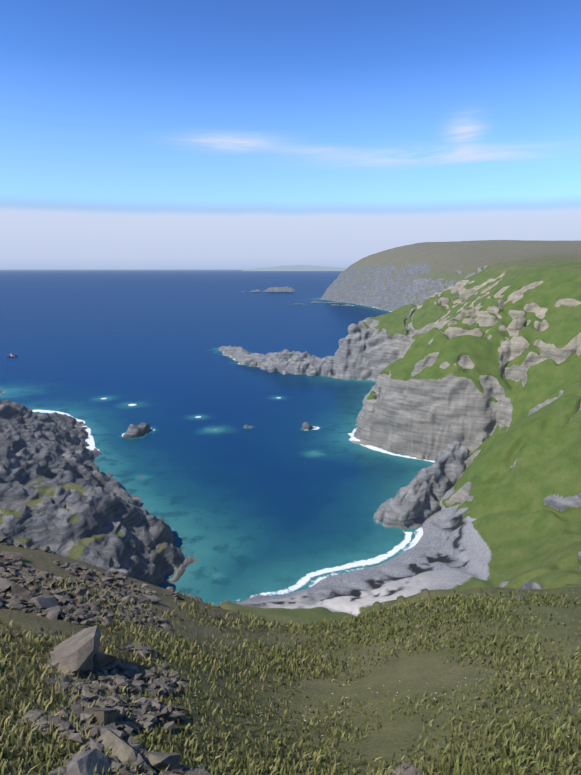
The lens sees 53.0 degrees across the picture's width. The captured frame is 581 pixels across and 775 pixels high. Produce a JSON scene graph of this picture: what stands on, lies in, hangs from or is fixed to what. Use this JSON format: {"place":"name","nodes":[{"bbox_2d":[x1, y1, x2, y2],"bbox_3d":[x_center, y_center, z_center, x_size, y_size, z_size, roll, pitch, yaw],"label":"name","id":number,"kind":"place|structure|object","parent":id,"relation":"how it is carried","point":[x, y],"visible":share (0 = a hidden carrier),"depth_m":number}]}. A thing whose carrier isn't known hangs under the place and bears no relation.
{"place":"outdoors","nodes":[
{"label":"outdoors","id":0,"kind":"place"},
{"bbox_2d":[0,270,434,605],"bbox_3d":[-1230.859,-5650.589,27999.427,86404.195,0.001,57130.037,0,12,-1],"label":"sea","id":1,"kind":"structure","parent":0,"point":[276,499],"depth_m":191.86},
{"bbox_2d":[0,240,580,774],"bbox_3d":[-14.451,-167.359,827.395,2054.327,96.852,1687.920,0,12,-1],"label":"terrain","id":2,"kind":"structure","parent":0,"point":[466,356],"depth_m":89.96},
{"bbox_2d":[0,536,523,774],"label":"scree stones","id":3,"kind":"object","parent":2,"relation":"on","point":[74,655],"visible":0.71,"depth_m":4.18},
{"bbox_2d":[0,574,580,774],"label":"grass tufts","id":4,"kind":"object","parent":2,"relation":"on","point":[13,734],"visible":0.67,"depth_m":4.51},
{"bbox_2d":[0,0,580,269],"label":"sky","id":5,"kind":"structure","parent":0,"point":[135,134]},
{"bbox_2d":[242,265,346,270],"bbox_3d":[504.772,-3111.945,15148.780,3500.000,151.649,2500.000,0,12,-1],"label":"island","id":6,"kind":"structure","parent":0,"point":[300,268],"depth_m":14021.09}
]}

